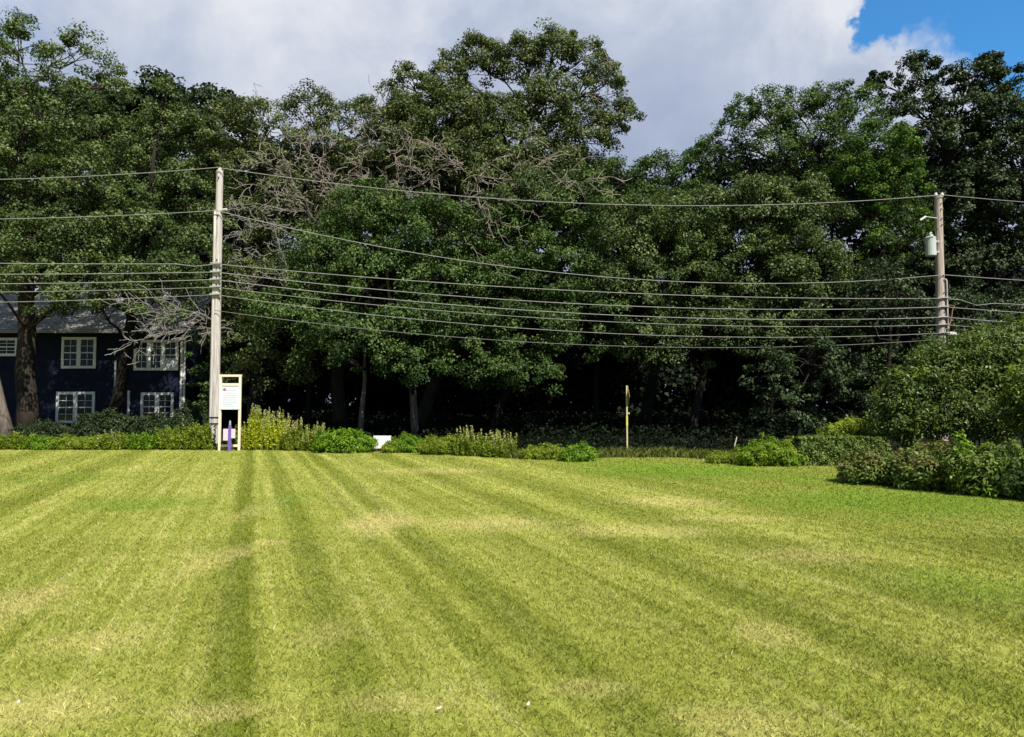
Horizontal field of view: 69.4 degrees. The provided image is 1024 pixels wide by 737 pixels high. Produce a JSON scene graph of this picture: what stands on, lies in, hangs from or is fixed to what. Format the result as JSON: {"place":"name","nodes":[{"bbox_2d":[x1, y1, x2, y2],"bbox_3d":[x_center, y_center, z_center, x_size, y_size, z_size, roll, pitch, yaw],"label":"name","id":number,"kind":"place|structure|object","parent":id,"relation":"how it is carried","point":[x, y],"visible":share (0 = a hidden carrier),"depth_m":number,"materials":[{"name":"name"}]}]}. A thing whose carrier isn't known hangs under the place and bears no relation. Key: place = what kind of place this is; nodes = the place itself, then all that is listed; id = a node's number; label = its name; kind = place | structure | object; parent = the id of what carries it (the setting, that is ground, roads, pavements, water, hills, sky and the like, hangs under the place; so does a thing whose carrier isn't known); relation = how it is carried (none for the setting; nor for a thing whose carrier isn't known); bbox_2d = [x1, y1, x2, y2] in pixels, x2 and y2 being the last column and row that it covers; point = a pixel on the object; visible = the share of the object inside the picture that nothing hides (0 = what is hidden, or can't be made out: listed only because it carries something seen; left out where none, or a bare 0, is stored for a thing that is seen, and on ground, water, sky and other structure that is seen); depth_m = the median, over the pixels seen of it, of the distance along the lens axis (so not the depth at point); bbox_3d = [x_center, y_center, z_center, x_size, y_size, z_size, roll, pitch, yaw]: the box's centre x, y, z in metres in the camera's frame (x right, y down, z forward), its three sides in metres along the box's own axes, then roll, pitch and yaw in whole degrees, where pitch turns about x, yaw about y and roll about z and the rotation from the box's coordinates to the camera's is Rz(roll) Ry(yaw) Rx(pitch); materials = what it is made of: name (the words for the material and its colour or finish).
{"place":"outdoors","nodes":[
{"label":"outdoors","id":0,"kind":"place"},
{"bbox_2d":[221,424,242,448],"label":"tall weed","id":1,"kind":"object","parent":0,"point":[235,440],"visible":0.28,"depth_m":26.98,"materials":[{"name":"green plant"}]},
{"bbox_2d":[0,449,1023,736],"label":"lawn","id":2,"kind":"structure","parent":0,"point":[622,729],"depth_m":5.90,"materials":[{"name":"green plant"}]},
{"bbox_2d":[0,431,35,449],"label":"weed clump","id":3,"kind":"object","parent":2,"relation":"on","point":[15,440],"visible":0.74,"depth_m":26.60,"materials":[{"name":"green plant"}]},
{"bbox_2d":[19,434,54,449],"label":"weed clump","id":4,"kind":"object","parent":2,"relation":"on","point":[38,443],"visible":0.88,"depth_m":26.50,"materials":[{"name":"green plant"}]},
{"bbox_2d":[49,433,84,449],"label":"weed clump","id":5,"kind":"object","parent":2,"relation":"on","point":[62,443],"visible":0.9,"depth_m":26.46,"materials":[{"name":"green plant"}]},
{"bbox_2d":[76,435,101,449],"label":"weed clump","id":6,"kind":"object","parent":2,"relation":"on","point":[90,443],"visible":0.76,"depth_m":26.44,"materials":[{"name":"green plant"}]},
{"bbox_2d":[97,429,137,449],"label":"weed clump","id":7,"kind":"object","parent":2,"relation":"on","point":[110,441],"visible":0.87,"depth_m":26.52,"materials":[{"name":"green plant"}]},
{"bbox_2d":[223,420,235,450],"bbox_3d":[-9.871,2.402,25.812,0.418,1.173,0.070,0,-3,0],"label":"marker post","id":8,"kind":"object","parent":2,"relation":"on","point":[229,434],"visible":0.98,"depth_m":25.79,"materials":[{"name":"purple paint"}]},
{"bbox_2d":[218,375,241,450],"bbox_3d":[-9.979,1.610,26.141,0.794,2.788,0.111,0,-3,0],"label":"notice sign","id":9,"kind":"object","parent":2,"relation":"on","point":[229,397],"visible":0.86,"depth_m":26.12,"materials":[{"name":"white plastic"}]},
{"bbox_2d":[281,417,309,450],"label":"tall weed","id":10,"kind":"object","parent":2,"relation":"on","point":[294,439],"visible":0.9,"depth_m":26.11,"materials":[{"name":"green plant"}]},
{"bbox_2d":[300,421,327,450],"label":"tall weed","id":11,"kind":"object","parent":2,"relation":"on","point":[309,442],"visible":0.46,"depth_m":25.80,"materials":[{"name":"green plant"}]},
{"bbox_2d":[310,427,378,452],"bbox_3d":[-5.644,2.418,25.138,2.344,0.942,1.552,0,-3,0],"label":"leafy shrub","id":12,"kind":"object","parent":2,"relation":"on","point":[349,440],"visible":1,"depth_m":24.75,"materials":[{"name":"green plant"}]},
{"bbox_2d":[373,436,390,447],"bbox_3d":[-4.492,2.654,25.608,0.611,0.649,0.057,0,-3,0],"label":"board","id":13,"kind":"object","parent":2,"relation":"on","point":[382,440],"visible":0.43,"depth_m":25.59,"materials":[{"name":"metal"}]},
{"bbox_2d":[379,440,403,452],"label":"weed clump","id":14,"kind":"object","parent":2,"relation":"on","point":[386,447],"visible":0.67,"depth_m":24.78,"materials":[{"name":"green plant"}]},
{"bbox_2d":[390,431,425,452],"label":"weed clump","id":15,"kind":"object","parent":2,"relation":"on","point":[408,444],"visible":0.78,"depth_m":24.83,"materials":[{"name":"green plant"}]},
{"bbox_2d":[5,442,842,463],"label":"rough grass","id":16,"kind":"structure","parent":2,"relation":"on","point":[659,452],"depth_m":22.98,"materials":[{"name":"green plant"}]},
{"bbox_2d":[416,433,459,454],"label":"weed clump","id":17,"kind":"object","parent":2,"relation":"on","point":[436,445],"visible":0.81,"depth_m":23.85,"materials":[{"name":"green plant"}]},
{"bbox_2d":[451,425,489,455],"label":"tall weed","id":18,"kind":"object","parent":2,"relation":"on","point":[465,444],"visible":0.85,"depth_m":23.29,"materials":[{"name":"green plant"}]},
{"bbox_2d":[555,441,600,461],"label":"weed clump","id":19,"kind":"object","parent":2,"relation":"on","point":[579,454],"visible":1,"depth_m":21.01,"materials":[{"name":"green plant"}]},
{"bbox_2d":[705,450,738,463],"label":"weed clump","id":20,"kind":"object","parent":2,"relation":"on","point":[724,457],"visible":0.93,"depth_m":20.33,"materials":[{"name":"green plant"}]},
{"bbox_2d":[731,432,808,465],"bbox_3d":[6.922,2.155,19.801,2.067,0.942,1.400,0,-3,0],"label":"leafy shrub","id":21,"kind":"object","parent":2,"relation":"on","point":[775,452],"visible":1,"depth_m":19.39,"materials":[{"name":"green plant"}]},
{"bbox_2d":[787,434,891,465],"bbox_3d":[8.797,2.208,19.938,2.476,0.854,1.038,0,-3,0],"label":"hedge","id":22,"kind":"object","parent":2,"relation":"on","point":[819,447],"visible":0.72,"depth_m":19.53,"materials":[{"name":"green plant"}]},
{"bbox_2d":[835,443,904,485],"bbox_3d":[7.513,1.967,15.273,1.747,0.865,1.733,0,-3,0],"label":"bush","id":23,"kind":"object","parent":2,"relation":"on","point":[858,466],"visible":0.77,"depth_m":14.89,"materials":[{"name":"green plant"}]},
{"bbox_2d":[883,438,971,491],"bbox_3d":[8.134,1.843,14.207,1.770,1.008,1.726,-1,-3,12],"label":"bush","id":24,"kind":"object","parent":2,"relation":"on","point":[916,468],"visible":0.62,"depth_m":13.89,"materials":[{"name":"green plant"}]},
{"bbox_2d":[935,429,1023,496],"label":"bush","id":25,"kind":"object","parent":2,"relation":"on","point":[977,467],"visible":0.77,"depth_m":13.12,"materials":[{"name":"green plant"}]},
{"bbox_2d":[990,452,1023,500],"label":"bush","id":26,"kind":"object","parent":2,"relation":"on","point":[1013,480],"visible":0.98,"depth_m":12.52,"materials":[{"name":"green plant"}]},
{"bbox_2d":[0,0,1023,405],"label":"sky","id":27,"kind":"structure","parent":0,"point":[683,61],"materials":[{"name":"white"}]},
{"bbox_2d":[7,408,1023,463],"bbox_3d":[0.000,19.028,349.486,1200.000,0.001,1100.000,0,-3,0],"label":"ground","id":28,"kind":"structure","parent":0,"point":[724,438],"depth_m":33.71,"materials":[{"name":"soil"}]},
{"bbox_2d":[0,109,22,436],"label":"oak tree","id":29,"kind":"object","parent":28,"relation":"on","point":[6,422],"visible":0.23,"depth_m":35.39,"materials":[{"name":"green plant"}]},
{"bbox_2d":[6,418,71,440],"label":"foundation shrub","id":30,"kind":"object","parent":28,"relation":"on","point":[51,428],"visible":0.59,"depth_m":33.35,"materials":[{"name":"green plant"}]},
{"bbox_2d":[0,81,100,291],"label":"woodland tree","id":31,"kind":"object","parent":28,"relation":"on","point":[41,271],"visible":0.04,"depth_m":55.84,"materials":[{"name":"green plant"}]},
{"bbox_2d":[0,5,162,430],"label":"oak tree","id":32,"kind":"object","parent":28,"relation":"on","point":[47,245],"visible":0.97,"depth_m":36.23,"materials":[{"name":"green plant"}]},
{"bbox_2d":[11,73,183,291],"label":"woodland tree","id":33,"kind":"object","parent":28,"relation":"on","point":[80,104],"visible":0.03,"depth_m":56.42,"materials":[{"name":"green plant"}]},
{"bbox_2d":[65,407,139,437],"bbox_3d":[-18.288,2.520,33.379,3.359,1.568,2.157,0,-3,0],"label":"foundation shrub","id":34,"kind":"object","parent":28,"relation":"on","point":[92,426],"visible":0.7,"depth_m":32.90,"materials":[{"name":"green plant"}]},
{"bbox_2d":[0,292,233,430],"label":"house","id":35,"kind":"structure","parent":28,"relation":"on","point":[76,369],"depth_m":41.99,"materials":[{"name":"blue wood"}]},
{"bbox_2d":[0,338,16,355],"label":"window","id":36,"kind":"structure","parent":35,"relation":"in","point":[8,346],"depth_m":42.08,"materials":[{"name":"clear glass"}]},
{"bbox_2d":[55,392,95,422],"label":"window","id":37,"kind":"structure","parent":35,"relation":"in","point":[69,405],"depth_m":41.90,"materials":[{"name":"white glass"}]},
{"bbox_2d":[61,337,96,367],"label":"window","id":38,"kind":"structure","parent":35,"relation":"in","point":[76,352],"depth_m":42.05,"materials":[{"name":"white glass"}]},
{"bbox_2d":[133,340,178,370],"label":"window","id":39,"kind":"structure","parent":35,"relation":"in","point":[166,356],"depth_m":41.60,"materials":[{"name":"white glass"}]},
{"bbox_2d":[140,392,173,419],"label":"window","id":40,"kind":"structure","parent":35,"relation":"in","point":[151,402],"depth_m":41.46,"materials":[{"name":"clear glass"}]},
{"bbox_2d":[44,75,241,413],"bbox_3d":[-18.309,-6.029,36.496,9.425,19.447,8.836,1,-3,-21],"label":"oak tree","id":41,"kind":"object","parent":28,"relation":"on","point":[171,256],"visible":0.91,"depth_m":37.49,"materials":[{"name":"green plant"}]},
{"bbox_2d":[124,431,161,449],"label":"weed clump","id":42,"kind":"object","parent":28,"relation":"on","point":[143,442],"visible":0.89,"depth_m":26.49,"materials":[{"name":"green plant"}]},
{"bbox_2d":[124,411,170,437],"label":"foundation shrub","id":43,"kind":"object","parent":28,"relation":"on","point":[147,423],"visible":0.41,"depth_m":33.37,"materials":[{"name":"green plant"}]},
{"bbox_2d":[151,418,193,449],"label":"weed clump","id":44,"kind":"object","parent":28,"relation":"on","point":[169,439],"visible":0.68,"depth_m":26.43,"materials":[{"name":"green plant"}]},
{"bbox_2d":[81,64,276,291],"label":"woodland tree","id":45,"kind":"object","parent":28,"relation":"on","point":[200,93],"visible":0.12,"depth_m":54.85,"materials":[{"name":"green plant"}]},
{"bbox_2d":[159,398,208,434],"bbox_3d":[-14.547,2.323,33.392,2.384,1.958,2.152,0,-3,0],"label":"foundation shrub","id":46,"kind":"object","parent":28,"relation":"on","point":[192,414],"visible":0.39,"depth_m":33.03,"materials":[{"name":"green plant"}]},
{"bbox_2d":[181,420,216,449],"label":"weed clump","id":47,"kind":"object","parent":28,"relation":"on","point":[202,437],"visible":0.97,"depth_m":26.50,"materials":[{"name":"green plant"}]},
{"bbox_2d":[118,157,290,422],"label":"woodland tree","id":48,"kind":"object","parent":28,"relation":"on","point":[265,403],"visible":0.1,"depth_m":47.80,"materials":[{"name":"green plant"}]},
{"bbox_2d":[184,316,242,414],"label":"young tree","id":49,"kind":"object","parent":28,"relation":"on","point":[204,396],"visible":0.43,"depth_m":39.62,"materials":[{"name":"green plant"}]},
{"bbox_2d":[208,167,227,443],"bbox_3d":[-11.945,-2.444,30.132,0.610,11.684,0.456,0,-3,0],"label":"utility pole","id":50,"kind":"object","parent":28,"relation":"on","point":[215,340],"visible":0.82,"depth_m":30.02,"materials":[{"name":"grey wood"}]},
{"bbox_2d":[0,167,1019,205],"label":"overhead wire","id":51,"kind":"object","parent":50,"relation":"attached to","point":[498,198],"visible":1,"depth_m":31.48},
{"bbox_2d":[175,83,329,424],"bbox_3d":[-13.938,-5.739,38.314,8.557,18.958,9.100,0,-3,0],"label":"oak tree","id":52,"kind":"object","parent":28,"relation":"on","point":[252,365],"visible":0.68,"depth_m":39.57,"materials":[{"name":"green plant"}]},
{"bbox_2d":[241,403,270,449],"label":"tall weed","id":53,"kind":"object","parent":28,"relation":"on","point":[254,432],"visible":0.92,"depth_m":26.51,"materials":[{"name":"green plant"}]},
{"bbox_2d":[262,408,290,449],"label":"tall weed","id":54,"kind":"object","parent":28,"relation":"on","point":[275,439],"visible":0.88,"depth_m":26.49,"materials":[{"name":"green plant"}]},
{"bbox_2d":[188,133,382,422],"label":"woodland tree","id":55,"kind":"object","parent":28,"relation":"on","point":[284,390],"visible":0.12,"depth_m":48.64,"materials":[{"name":"green plant"}]},
{"bbox_2d":[271,204,363,424],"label":"slender tree","id":56,"kind":"object","parent":28,"relation":"on","point":[308,402],"visible":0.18,"depth_m":39.85,"materials":[{"name":"green plant"}]},
{"bbox_2d":[229,74,463,426],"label":"oak tree","id":57,"kind":"object","parent":28,"relation":"on","point":[363,106],"visible":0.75,"depth_m":40.09,"materials":[{"name":"green plant"}]},
{"bbox_2d":[315,208,410,430],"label":"slender tree","id":58,"kind":"object","parent":28,"relation":"on","point":[362,408],"visible":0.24,"depth_m":36.40,"materials":[{"name":"green plant"}]},
{"bbox_2d":[227,177,502,436],"bbox_3d":[-6.991,-2.857,35.623,13.234,13.031,6.678,0,-3,0],"label":"maple tree","id":59,"kind":"object","parent":28,"relation":"on","point":[354,258],"visible":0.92,"depth_m":34.98,"materials":[{"name":"green plant"}]},
{"bbox_2d":[306,132,459,417],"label":"woodland tree","id":60,"kind":"object","parent":28,"relation":"on","point":[379,388],"visible":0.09,"depth_m":49.48,"materials":[{"name":"green plant"}]},
{"bbox_2d":[367,152,562,423],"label":"woodland tree","id":61,"kind":"object","parent":28,"relation":"on","point":[471,397],"visible":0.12,"depth_m":48.58,"materials":[{"name":"green plant"}]},
{"bbox_2d":[482,429,518,457],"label":"tall weed","id":62,"kind":"object","parent":28,"relation":"on","point":[499,447],"visible":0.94,"depth_m":22.64,"materials":[{"name":"green plant"}]},
{"bbox_2d":[364,17,647,435],"bbox_3d":[-0.385,-7.422,37.950,15.206,22.515,8.497,0,-3,0],"label":"oak tree","id":63,"kind":"object","parent":28,"relation":"on","point":[489,153],"visible":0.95,"depth_m":38.77,"materials":[{"name":"green plant"}]},
{"bbox_2d":[417,164,639,431],"bbox_3d":[0.924,-3.270,36.428,10.922,13.864,5.947,0,-3,0],"label":"maple tree","id":64,"kind":"object","parent":28,"relation":"on","point":[501,362],"visible":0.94,"depth_m":35.51,"materials":[{"name":"green plant"}]},
{"bbox_2d":[518,442,564,459],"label":"weed clump","id":65,"kind":"object","parent":28,"relation":"on","point":[530,452],"visible":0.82,"depth_m":21.75,"materials":[{"name":"green plant"}]},
{"bbox_2d":[481,149,651,421],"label":"woodland tree","id":66,"kind":"object","parent":28,"relation":"on","point":[583,387],"visible":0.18,"depth_m":49.34,"materials":[{"name":"green plant"}]},
{"bbox_2d":[542,205,637,422],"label":"slender tree","id":67,"kind":"object","parent":28,"relation":"on","point":[595,399],"visible":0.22,"depth_m":40.95,"materials":[{"name":"green plant"}]},
{"bbox_2d":[231,246,1023,424],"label":"woods","id":68,"kind":"object","parent":28,"relation":"on","point":[292,407],"depth_m":58.25,"materials":[{"name":"green plant"}]},
{"bbox_2d":[626,386,629,446],"bbox_3d":[3.908,1.763,24.998,0.120,2.369,0.738,0,-3,0],"label":"road sign","id":69,"kind":"object","parent":28,"relation":"on","point":[627,399],"visible":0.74,"depth_m":24.91,"materials":[{"name":"yellow metal"}]},
{"bbox_2d":[245,400,1023,467],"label":"undergrowth","id":70,"kind":"object","parent":28,"relation":"on","point":[550,427],"visible":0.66,"depth_m":38.51,"materials":[{"name":"green plant"}]},
{"bbox_2d":[565,173,747,422],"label":"woodland tree","id":71,"kind":"object","parent":28,"relation":"on","point":[628,375],"visible":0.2,"depth_m":48.20,"materials":[{"name":"green plant"}]},
{"bbox_2d":[579,139,740,424],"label":"lime tree","id":72,"kind":"object","parent":28,"relation":"on","point":[645,163],"visible":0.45,"depth_m":42.72,"materials":[{"name":"green plant"}]},
{"bbox_2d":[580,168,863,435],"bbox_3d":[10.594,-3.138,37.287,14.428,13.707,6.242,0,-3,0],"label":"maple tree","id":73,"kind":"object","parent":28,"relation":"on","point":[765,191],"visible":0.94,"depth_m":36.07,"materials":[{"name":"green plant"}]},
{"bbox_2d":[661,146,842,418],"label":"woodland tree","id":74,"kind":"object","parent":28,"relation":"on","point":[732,394],"visible":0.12,"depth_m":49.44,"materials":[{"name":"green plant"}]},
{"bbox_2d":[737,210,831,432],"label":"slender tree","id":75,"kind":"object","parent":28,"relation":"on","point":[749,298],"visible":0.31,"depth_m":37.33,"materials":[{"name":"green plant"}]},
{"bbox_2d":[737,335,863,444],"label":"young tree","id":76,"kind":"object","parent":28,"relation":"on","point":[793,397],"visible":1,"depth_m":29.55,"materials":[{"name":"green plant"}]},
{"bbox_2d":[695,78,933,424],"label":"ash tree","id":77,"kind":"object","parent":28,"relation":"on","point":[813,98],"visible":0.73,"depth_m":42.01,"materials":[{"name":"green plant"}]},
{"bbox_2d":[749,135,934,417],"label":"woodland tree","id":78,"kind":"object","parent":28,"relation":"on","point":[855,240],"visible":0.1,"depth_m":48.62,"materials":[{"name":"green plant"}]},
{"bbox_2d":[815,415,873,451],"bbox_3d":[9.924,2.066,22.118,1.727,1.348,1.350,0,-3,0],"label":"leafy shrub","id":79,"kind":"object","parent":28,"relation":"on","point":[848,425],"visible":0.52,"depth_m":21.88,"materials":[{"name":"green plant"}]},
{"bbox_2d":[824,112,936,395],"bbox_3d":[20.049,-4.896,39.602,6.131,17.374,3.296,0,-3,0],"label":"vine covered tree","id":80,"kind":"object","parent":28,"relation":"on","point":[883,184],"visible":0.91,"depth_m":39.60,"materials":[{"name":"green plant"}]},
{"bbox_2d":[827,200,937,432],"bbox_3d":[17.303,-2.177,34.026,5.451,11.345,3.000,0,-3,0],"label":"slender tree","id":81,"kind":"object","parent":28,"relation":"on","point":[892,268],"visible":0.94,"depth_m":34.00,"materials":[{"name":"green plant"}]},
{"bbox_2d":[805,257,1023,415],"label":"elm tree","id":82,"kind":"object","parent":28,"relation":"on","point":[869,360],"visible":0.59,"depth_m":37.82,"materials":[{"name":"green plant"}]},
{"bbox_2d":[919,193,956,440],"bbox_3d":[19.343,-2.258,33.652,1.553,11.667,0.685,0,-3,0],"label":"utility pole","id":83,"kind":"object","parent":28,"relation":"on","point":[934,245],"visible":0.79,"depth_m":33.68,"materials":[{"name":"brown wood"}]},
{"bbox_2d":[0,294,998,337],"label":"overhead wire","id":84,"kind":"object","parent":83,"relation":"attached to","point":[464,323],"visible":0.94,"depth_m":31.02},
{"bbox_2d":[19,287,992,328],"bbox_3d":[3.795,-2.369,31.717,95.564,1.707,0.022,0,-3,-6],"label":"overhead wire","id":85,"kind":"object","parent":83,"relation":"attached to","point":[492,314],"visible":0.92,"depth_m":31.21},
{"bbox_2d":[0,279,1021,323],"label":"overhead wire","id":86,"kind":"object","parent":83,"relation":"attached to","point":[496,308],"visible":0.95,"depth_m":31.21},
{"bbox_2d":[0,263,1022,305],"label":"overhead wire","id":87,"kind":"object","parent":83,"relation":"attached to","point":[538,288],"visible":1,"depth_m":31.50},
{"bbox_2d":[0,272,1023,312],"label":"overhead wire","id":88,"kind":"object","parent":83,"relation":"attached to","point":[503,299],"visible":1,"depth_m":31.25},
{"bbox_2d":[7,210,1023,283],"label":"overhead wire","id":89,"kind":"object","parent":83,"relation":"attached to","point":[499,265],"visible":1,"depth_m":31.28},
{"bbox_2d":[215,310,939,347],"bbox_3d":[3.795,-1.598,31.679,31.857,1.355,0.021,0,-3,-6],"label":"overhead wire","id":90,"kind":"object","parent":83,"relation":"attached to","point":[572,344],"visible":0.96,"depth_m":31.53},
{"bbox_2d":[857,313,1023,455],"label":"tall shrub","id":91,"kind":"object","parent":28,"relation":"on","point":[920,403],"visible":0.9,"depth_m":19.65,"materials":[{"name":"green plant"}]},
{"bbox_2d":[862,138,1023,391],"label":"woodland tree","id":92,"kind":"object","parent":28,"relation":"on","point":[1017,278],"visible":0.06,"depth_m":50.47,"materials":[{"name":"green plant"}]},
{"bbox_2d":[864,49,1023,425],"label":"elm tree","id":93,"kind":"object","parent":28,"relation":"on","point":[980,134],"visible":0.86,"depth_m":43.65,"materials":[{"name":"green plant"}]},
{"bbox_2d":[989,358,1023,447],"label":"leafy shrub","id":94,"kind":"object","parent":28,"relation":"on","point":[1013,395],"visible":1,"depth_m":17.55,"materials":[{"name":"green plant"}]}
]}

